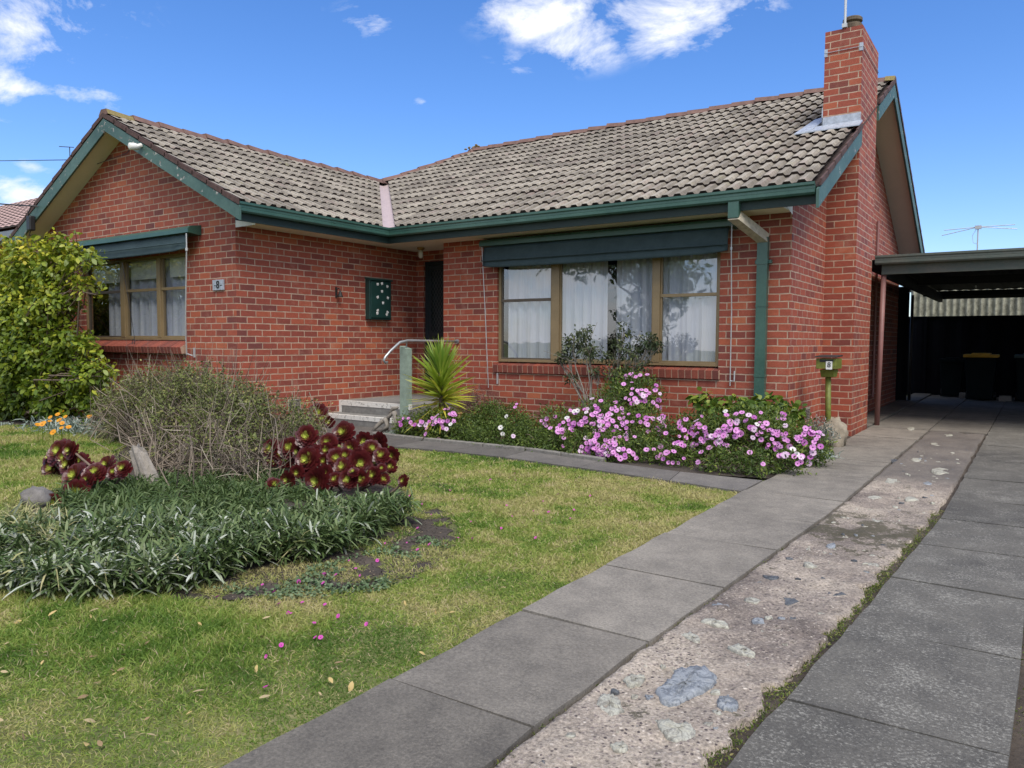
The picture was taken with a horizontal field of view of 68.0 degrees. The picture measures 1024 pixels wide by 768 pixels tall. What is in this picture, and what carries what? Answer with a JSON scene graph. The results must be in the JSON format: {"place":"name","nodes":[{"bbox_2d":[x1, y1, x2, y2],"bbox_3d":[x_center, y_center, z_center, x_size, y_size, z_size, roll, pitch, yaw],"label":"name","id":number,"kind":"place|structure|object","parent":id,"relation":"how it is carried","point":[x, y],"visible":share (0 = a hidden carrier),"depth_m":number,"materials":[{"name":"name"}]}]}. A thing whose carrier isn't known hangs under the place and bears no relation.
{"place":"outdoors","nodes":[
{"label":"outdoors","id":0,"kind":"place"},
{"bbox_2d":[0,198,38,276],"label":"neighbour house","id":1,"kind":"structure","parent":0,"point":[11,217],"depth_m":19.77,"materials":[{"name":"red tile"}]},
{"bbox_2d":[0,395,907,767],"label":"ground","id":2,"kind":"structure","parent":0,"point":[170,753],"depth_m":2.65,"materials":[{"name":"green plant"}]},
{"bbox_2d":[0,419,53,425],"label":"garden bed","id":3,"kind":"object","parent":2,"relation":"on","point":[14,421],"depth_m":11.35,"materials":[{"name":"soil"}]},
{"bbox_2d":[0,227,124,423],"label":"lime shrub","id":4,"kind":"object","parent":3,"relation":"on","point":[47,368],"visible":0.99,"depth_m":10.66,"materials":[{"name":"green plant"}]},
{"bbox_2d":[9,410,123,442],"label":"gazania plant","id":5,"kind":"object","parent":3,"relation":"on","point":[60,424],"visible":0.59,"depth_m":9.98,"materials":[{"name":"orange plant"}]},
{"bbox_2d":[84,718,95,722],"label":"fallen leaf","id":6,"kind":"object","parent":2,"relation":"on","point":[88,720],"visible":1,"depth_m":2.45,"materials":[{"name":"yellow plant"}]},
{"bbox_2d":[2,440,456,603],"bbox_3d":[-2.446,0.823,7.152,3.451,0.001,7.494,-1,3,-22],"label":"garden bed","id":7,"kind":"object","parent":2,"relation":"on","point":[377,571],"visible":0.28,"depth_m":4.31,"materials":[{"name":"soil"}]},
{"bbox_2d":[19,486,54,508],"bbox_3d":[-3.519,0.861,5.631,0.297,0.201,0.231,3,4,34],"label":"rock","id":8,"kind":"object","parent":7,"relation":"on","point":[40,495],"visible":0.6,"depth_m":5.55,"materials":[{"name":"grey stone"}]},
{"bbox_2d":[48,493,61,506],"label":"aeonium clump","id":9,"kind":"object","parent":7,"relation":"on","point":[52,495],"visible":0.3,"depth_m":5.61,"materials":[{"name":"green plant"}]},
{"bbox_2d":[41,438,132,495],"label":"aeonium clump","id":10,"kind":"object","parent":7,"relation":"on","point":[66,459],"visible":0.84,"depth_m":6.22,"materials":[{"name":"red plant"}]},
{"bbox_2d":[128,443,158,482],"bbox_3d":[-3.147,0.708,6.541,0.447,0.373,0.177,3,4,34],"label":"rock","id":11,"kind":"object","parent":7,"relation":"on","point":[142,463],"visible":0.73,"depth_m":6.51,"materials":[{"name":"grey stone"}]},
{"bbox_2d":[72,338,340,491],"bbox_3d":[-3.682,0.427,7.783,4.818,1.847,2.517,2,4,28],"label":"scraggly shrub","id":12,"kind":"object","parent":7,"relation":"on","point":[189,418],"visible":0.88,"depth_m":7.45,"materials":[{"name":"green plant"}]},
{"bbox_2d":[0,462,428,607],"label":"groundcover plants","id":13,"kind":"object","parent":7,"relation":"on","point":[141,534],"visible":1,"depth_m":4.26,"materials":[{"name":"green plant"}]},
{"bbox_2d":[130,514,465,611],"bbox_3d":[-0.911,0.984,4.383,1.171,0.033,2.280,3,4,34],"label":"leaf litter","id":14,"kind":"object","parent":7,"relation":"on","point":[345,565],"visible":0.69,"depth_m":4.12,"materials":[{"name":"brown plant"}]},
{"bbox_2d":[295,403,335,433],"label":"aeonium clump","id":15,"kind":"object","parent":7,"relation":"on","point":[322,411],"visible":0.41,"depth_m":9.43,"materials":[{"name":"red plant"}]},
{"bbox_2d":[261,420,399,491],"bbox_3d":[-1.539,0.643,6.506,1.496,0.549,1.121,9,9,70],"label":"aeonium clump","id":16,"kind":"object","parent":7,"relation":"on","point":[327,462],"visible":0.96,"depth_m":6.30,"materials":[{"name":"red plant"}]},
{"bbox_2d":[211,535,449,600],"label":"clover weeds","id":17,"kind":"object","parent":7,"relation":"on","point":[321,580],"visible":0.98,"depth_m":3.83,"materials":[{"name":"green plant"}]},
{"bbox_2d":[371,474,408,494],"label":"aeonium clump","id":18,"kind":"object","parent":7,"relation":"on","point":[403,480],"visible":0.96,"depth_m":6.04,"materials":[{"name":"red plant"}]},
{"bbox_2d":[348,681,353,690],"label":"fallen leaf","id":19,"kind":"object","parent":2,"relation":"on","point":[351,686],"visible":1,"depth_m":2.70,"materials":[{"name":"yellow plant"}]},
{"bbox_2d":[328,394,457,428],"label":"front steps","id":20,"kind":"structure","parent":2,"relation":"on","point":[369,412],"depth_m":11.07,"materials":[{"name":"concrete"}]},
{"bbox_2d":[382,339,458,423],"bbox_3d":[-1.312,-0.013,10.928,0.138,1.270,1.558,3,4,38],"label":"handrail","id":21,"kind":"object","parent":20,"relation":"on","point":[405,369],"visible":0.93,"depth_m":10.65,"materials":[{"name":"metal"}]},
{"bbox_2d":[9,15,924,445],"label":"brick house","id":22,"kind":"structure","parent":2,"relation":"on","point":[809,195],"depth_m":10.66,"materials":[{"name":"brick"}]},
{"bbox_2d":[26,205,37,235],"bbox_3d":[-7.719,-2.626,12.205,0.231,0.486,0.114,3,4,34],"label":"service box","id":23,"kind":"object","parent":22,"relation":"attached to","point":[30,223],"visible":0.98,"depth_m":12.20,"materials":[{"name":"black plastic"}]},
{"bbox_2d":[0,203,30,206],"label":"power cable","id":24,"kind":"object","parent":23,"relation":"attached to","point":[14,204],"visible":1,"depth_m":12.29,"materials":[{"name":"metal"}]},
{"bbox_2d":[0,159,66,160],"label":"aerial wire","id":25,"kind":"object","parent":22,"relation":"attached to","point":[27,160],"visible":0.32,"depth_m":15.81,"materials":[{"name":"black metal"}]},
{"bbox_2d":[97,143,142,163],"bbox_3d":[-5.865,-3.304,11.169,0.244,0.142,2.272,-3,4,-44],"label":"security light","id":26,"kind":"object","parent":22,"relation":"attached to","point":[133,146],"visible":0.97,"depth_m":10.35,"materials":[{"name":"white paint"}]},
{"bbox_2d":[65,225,200,356],"bbox_3d":[-5.702,-1.314,11.224,3.460,1.790,0.221,3,4,34],"label":"awning","id":27,"kind":"object","parent":22,"relation":"attached to","point":[150,242],"depth_m":10.74,"materials":[{"name":"fabric"}]},
{"bbox_2d":[85,253,186,339],"bbox_3d":[-5.615,-1.232,11.462,2.800,1.400,0.208,3,4,34],"label":"window","id":28,"kind":"structure","parent":22,"relation":"in","point":[155,289],"depth_m":11.41,"materials":[{"name":"brown wood"}]},
{"bbox_2d":[212,279,224,290],"bbox_3d":[-3.907,-1.317,10.107,0.240,0.140,0.027,3,4,34],"label":"number plate","id":29,"kind":"object","parent":22,"relation":"attached to","point":[218,284],"visible":1,"depth_m":10.08,"materials":[{"name":"white metal"}]},
{"bbox_2d":[335,287,342,297],"bbox_3d":[-2.571,-1.369,11.319,0.121,0.160,0.088,3,4,34],"label":"wall bell","id":30,"kind":"object","parent":22,"relation":"attached to","point":[339,293],"depth_m":11.30,"materials":[{"name":"metal"}]},
{"bbox_2d":[365,277,392,319],"bbox_3d":[-2.099,-1.344,11.992,0.130,0.659,0.500,3,4,34],"label":"meter box","id":31,"kind":"object","parent":22,"relation":"attached to","point":[377,298],"visible":1,"depth_m":11.90,"materials":[{"name":"green metal"}]},
{"bbox_2d":[417,247,424,257],"bbox_3d":[-1.456,-2.094,12.129,0.120,0.169,0.120,3,4,34],"label":"porch lamp","id":32,"kind":"object","parent":22,"relation":"attached to","point":[420,252],"visible":1,"depth_m":12.10,"materials":[{"name":"beige glass"}]},
{"bbox_2d":[425,261,442,393],"bbox_3d":[-1.087,-0.921,12.582,0.840,2.220,0.100,3,4,34],"label":"door","id":33,"kind":"structure","parent":22,"relation":"in","point":[434,269],"depth_m":12.70,"materials":[{"name":"black wood"}]},
{"bbox_2d":[479,218,736,387],"bbox_3d":[1.094,-0.960,10.048,3.738,2.165,0.191,3,4,34],"label":"awning","id":34,"kind":"object","parent":22,"relation":"attached to","point":[670,240],"depth_m":9.80,"materials":[{"name":"fabric"}]},
{"bbox_2d":[498,252,720,366],"bbox_3d":[1.206,-1.027,10.213,3.310,1.600,0.148,3,4,34],"label":"window","id":35,"kind":"structure","parent":22,"relation":"in","point":[677,299],"depth_m":10.06,"materials":[{"name":"brown glass"}]},
{"bbox_2d":[842,0,847,28],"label":"chimney mast","id":36,"kind":"object","parent":22,"relation":"attached to","point":[844,24],"visible":1,"depth_m":9.81,"materials":[{"name":"white metal"}]},
{"bbox_2d":[403,424,851,478],"bbox_3d":[1.170,0.678,9.819,5.280,0.001,3.970,3,4,34],"label":"garden bed","id":37,"kind":"object","parent":2,"relation":"on","point":[671,467],"visible":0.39,"depth_m":7.43,"materials":[{"name":"soil"}]},
{"bbox_2d":[372,432,406,438],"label":"edging block","id":38,"kind":"structure","parent":37,"relation":"on","point":[395,435],"depth_m":9.54,"materials":[{"name":"grey concrete"}]},
{"bbox_2d":[405,435,443,441],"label":"edging block","id":39,"kind":"structure","parent":37,"relation":"on","point":[424,439],"depth_m":9.23,"materials":[{"name":"grey concrete"}]},
{"bbox_2d":[391,403,466,439],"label":"daisy bush","id":40,"kind":"object","parent":37,"relation":"on","point":[419,429],"visible":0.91,"depth_m":9.39,"materials":[{"name":"pink plant"}]},
{"bbox_2d":[401,336,479,436],"bbox_3d":[-0.887,0.108,9.673,1.037,1.508,1.057,3,4,34],"label":"yucca","id":41,"kind":"object","parent":37,"relation":"on","point":[440,373],"visible":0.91,"depth_m":9.58,"materials":[{"name":"green plant"}]},
{"bbox_2d":[442,439,483,446],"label":"edging block","id":42,"kind":"structure","parent":37,"relation":"on","point":[462,442],"depth_m":8.91,"materials":[{"name":"grey concrete"}]},
{"bbox_2d":[454,381,509,427],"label":"dry bush","id":43,"kind":"object","parent":37,"relation":"on","point":[473,399],"visible":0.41,"depth_m":10.65,"materials":[{"name":"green plant"}]},
{"bbox_2d":[444,395,548,450],"bbox_3d":[-0.066,0.496,9.253,1.775,0.649,1.319,3,4,34],"label":"daisy bush","id":44,"kind":"object","parent":37,"relation":"on","point":[503,429],"visible":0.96,"depth_m":9.03,"materials":[{"name":"green plant"}]},
{"bbox_2d":[483,443,526,450],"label":"edging block","id":45,"kind":"structure","parent":37,"relation":"on","point":[511,447],"depth_m":8.59,"materials":[{"name":"grey concrete"}]},
{"bbox_2d":[525,447,563,455],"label":"edging block","id":46,"kind":"structure","parent":37,"relation":"on","point":[546,451],"depth_m":8.22,"materials":[{"name":"grey concrete"}]},
{"bbox_2d":[561,452,605,461],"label":"edging block","id":47,"kind":"structure","parent":37,"relation":"on","point":[586,457],"depth_m":7.87,"materials":[{"name":"grey concrete"}]},
{"bbox_2d":[531,359,673,464],"bbox_3d":[1.029,0.347,8.554,1.666,1.229,2.175,0,3,-3],"label":"daisy bush","id":48,"kind":"object","parent":37,"relation":"on","point":[617,425],"visible":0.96,"depth_m":8.37,"materials":[{"name":"pink plant"}]},
{"bbox_2d":[545,315,665,434],"bbox_3d":[1.158,-0.097,9.594,1.611,1.532,0.414,3,4,34],"label":"window shrub","id":49,"kind":"object","parent":37,"relation":"on","point":[651,348],"visible":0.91,"depth_m":9.56,"materials":[{"name":"green plant"}]},
{"bbox_2d":[640,398,837,479],"bbox_3d":[2.303,0.566,7.604,1.735,0.781,1.690,0,3,-10],"label":"daisy bush","id":50,"kind":"object","parent":37,"relation":"on","point":[712,446],"visible":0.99,"depth_m":7.51,"materials":[{"name":"pink plant"}]},
{"bbox_2d":[685,386,808,444],"bbox_3d":[2.627,0.445,8.596,1.361,0.802,0.857,3,4,34],"label":"broad leaved shrub","id":51,"kind":"object","parent":37,"relation":"on","point":[701,401],"visible":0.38,"depth_m":8.49,"materials":[{"name":"green plant"}]},
{"bbox_2d":[805,416,840,444],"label":"lavender bush","id":52,"kind":"object","parent":37,"relation":"on","point":[824,431],"visible":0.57,"depth_m":8.54,"materials":[{"name":"green plant"}]},
{"bbox_2d":[805,449,843,460],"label":"silver plant","id":53,"kind":"object","parent":37,"relation":"on","point":[832,455],"visible":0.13,"depth_m":7.94,"materials":[{"name":"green plant"}]},
{"bbox_2d":[815,355,842,422],"bbox_3d":[3.728,0.183,8.969,0.240,1.051,0.350,3,4,34],"label":"mailbox","id":54,"kind":"object","parent":37,"relation":"on","point":[829,366],"visible":0.99,"depth_m":8.91,"materials":[{"name":"green paint"}]},
{"bbox_2d":[816,417,848,446],"bbox_3d":[3.770,0.621,8.974,0.354,0.494,0.350,-1,3,-19],"label":"rock","id":55,"kind":"object","parent":37,"relation":"on","point":[842,430],"visible":0.52,"depth_m":8.84,"materials":[{"name":"beige stone"}]},
{"bbox_2d":[906,315,1023,396],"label":"metal fence","id":56,"kind":"object","parent":2,"relation":"on","point":[935,338],"visible":0.16,"depth_m":17.57,"materials":[{"name":"black metal"}]},
{"bbox_2d":[0,0,1023,316],"label":"sky","id":57,"kind":"structure","parent":0,"point":[379,89],"materials":[{"name":"blue"}]},
{"bbox_2d":[272,424,761,492],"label":"path","id":58,"kind":"structure","parent":0,"point":[724,483],"depth_m":7.57,"materials":[{"name":"concrete"}]},
{"bbox_2d":[371,406,398,431],"bbox_3d":[-1.677,0.473,10.120,0.198,0.367,0.442,-3,4,-44],"label":"driftwood","id":59,"kind":"object","parent":58,"relation":"on","point":[386,420],"visible":0.91,"depth_m":10.06,"materials":[{"name":"beige wood"}]},
{"bbox_2d":[221,395,965,767],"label":"driveway","id":60,"kind":"structure","parent":0,"point":[493,693],"depth_m":3.09,"materials":[{"name":"grey concrete"}]},
{"bbox_2d":[938,358,964,395],"bbox_3d":[10.016,-0.139,17.288,0.520,0.918,0.581,3,4,34],"label":"wheelie bin","id":61,"kind":"object","parent":60,"relation":"on","point":[952,371],"visible":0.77,"depth_m":17.10,"materials":[{"name":"black plastic"}]},
{"bbox_2d":[495,427,983,767],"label":"driveway","id":62,"kind":"structure","parent":0,"point":[687,691],"depth_m":3.07,"materials":[{"name":"concrete"}]},
{"bbox_2d":[531,433,1023,767],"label":"soil","id":63,"kind":"structure","parent":0,"point":[1016,758],"depth_m":2.65,"materials":[{"name":"soil"}]},
{"bbox_2d":[490,509,1023,767],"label":"weeds","id":64,"kind":"object","parent":63,"relation":"on","point":[829,634],"visible":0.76,"depth_m":2.93,"materials":[{"name":"green plant"}]},
{"bbox_2d":[727,397,1023,767],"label":"driveway","id":65,"kind":"structure","parent":0,"point":[917,664],"depth_m":2.89,"materials":[{"name":"concrete"}]},
{"bbox_2d":[1014,353,1023,400],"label":"wheelie bin","id":66,"kind":"object","parent":65,"relation":"on","point":[1019,395],"visible":0.96,"depth_m":15.73,"materials":[{"name":"black plastic"}]},
{"bbox_2d":[867,393,931,427],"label":"driveway","id":67,"kind":"structure","parent":0,"point":[891,409],"depth_m":14.10,"materials":[{"name":"grey concrete"}]},
{"bbox_2d":[959,393,964,397],"bbox_3d":[10.010,0.256,16.879,0.120,0.120,0.160,3,4,34],"label":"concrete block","id":68,"kind":"object","parent":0,"point":[961,395],"depth_m":16.82,"materials":[{"name":"grey concrete"}]},
{"bbox_2d":[910,288,1023,316],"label":"garden shed","id":69,"kind":"structure","parent":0,"point":[925,306],"depth_m":18.50,"materials":[{"name":"grey metal"}]},
{"bbox_2d":[929,397,1005,435],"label":"driveway","id":70,"kind":"structure","parent":0,"point":[973,416],"depth_m":12.45,"materials":[{"name":"grey concrete"}]},
{"bbox_2d":[963,353,999,399],"bbox_3d":[10.106,-0.147,16.375,0.640,1.038,0.713,3,4,34],"label":"wheelie bin","id":71,"kind":"object","parent":70,"relation":"on","point":[980,369],"visible":0.98,"depth_m":16.14,"materials":[{"name":"black plastic"}]},
{"bbox_2d":[999,395,1011,400],"bbox_3d":[10.422,0.305,16.051,0.220,0.120,0.160,3,4,34],"label":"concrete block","id":72,"kind":"object","parent":70,"relation":"on","point":[1005,398],"depth_m":15.99,"materials":[{"name":"grey concrete"}]},
{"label":"driveway","id":73,"kind":"structure","parent":0,"visible":0},
{"bbox_2d":[872,248,1023,424],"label":"carport","id":74,"kind":"object","parent":73,"relation":"on","point":[932,275],"visible":0.94,"depth_m":11.16,"materials":[{"name":"metal"}]},
{"bbox_2d":[895,287,909,399],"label":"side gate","id":75,"kind":"structure","parent":74,"relation":"attached to","point":[902,343],"depth_m":15.88,"materials":[{"name":"black metal"}]},
{"bbox_2d":[942,224,1016,287],"bbox_3d":[9.683,-2.644,15.797,1.342,1.290,0.060,3,4,34],"label":"tv antenna","id":76,"kind":"object","parent":74,"relation":"attached to","point":[977,227],"visible":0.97,"depth_m":15.77,"materials":[{"name":"grey metal"}]}
]}

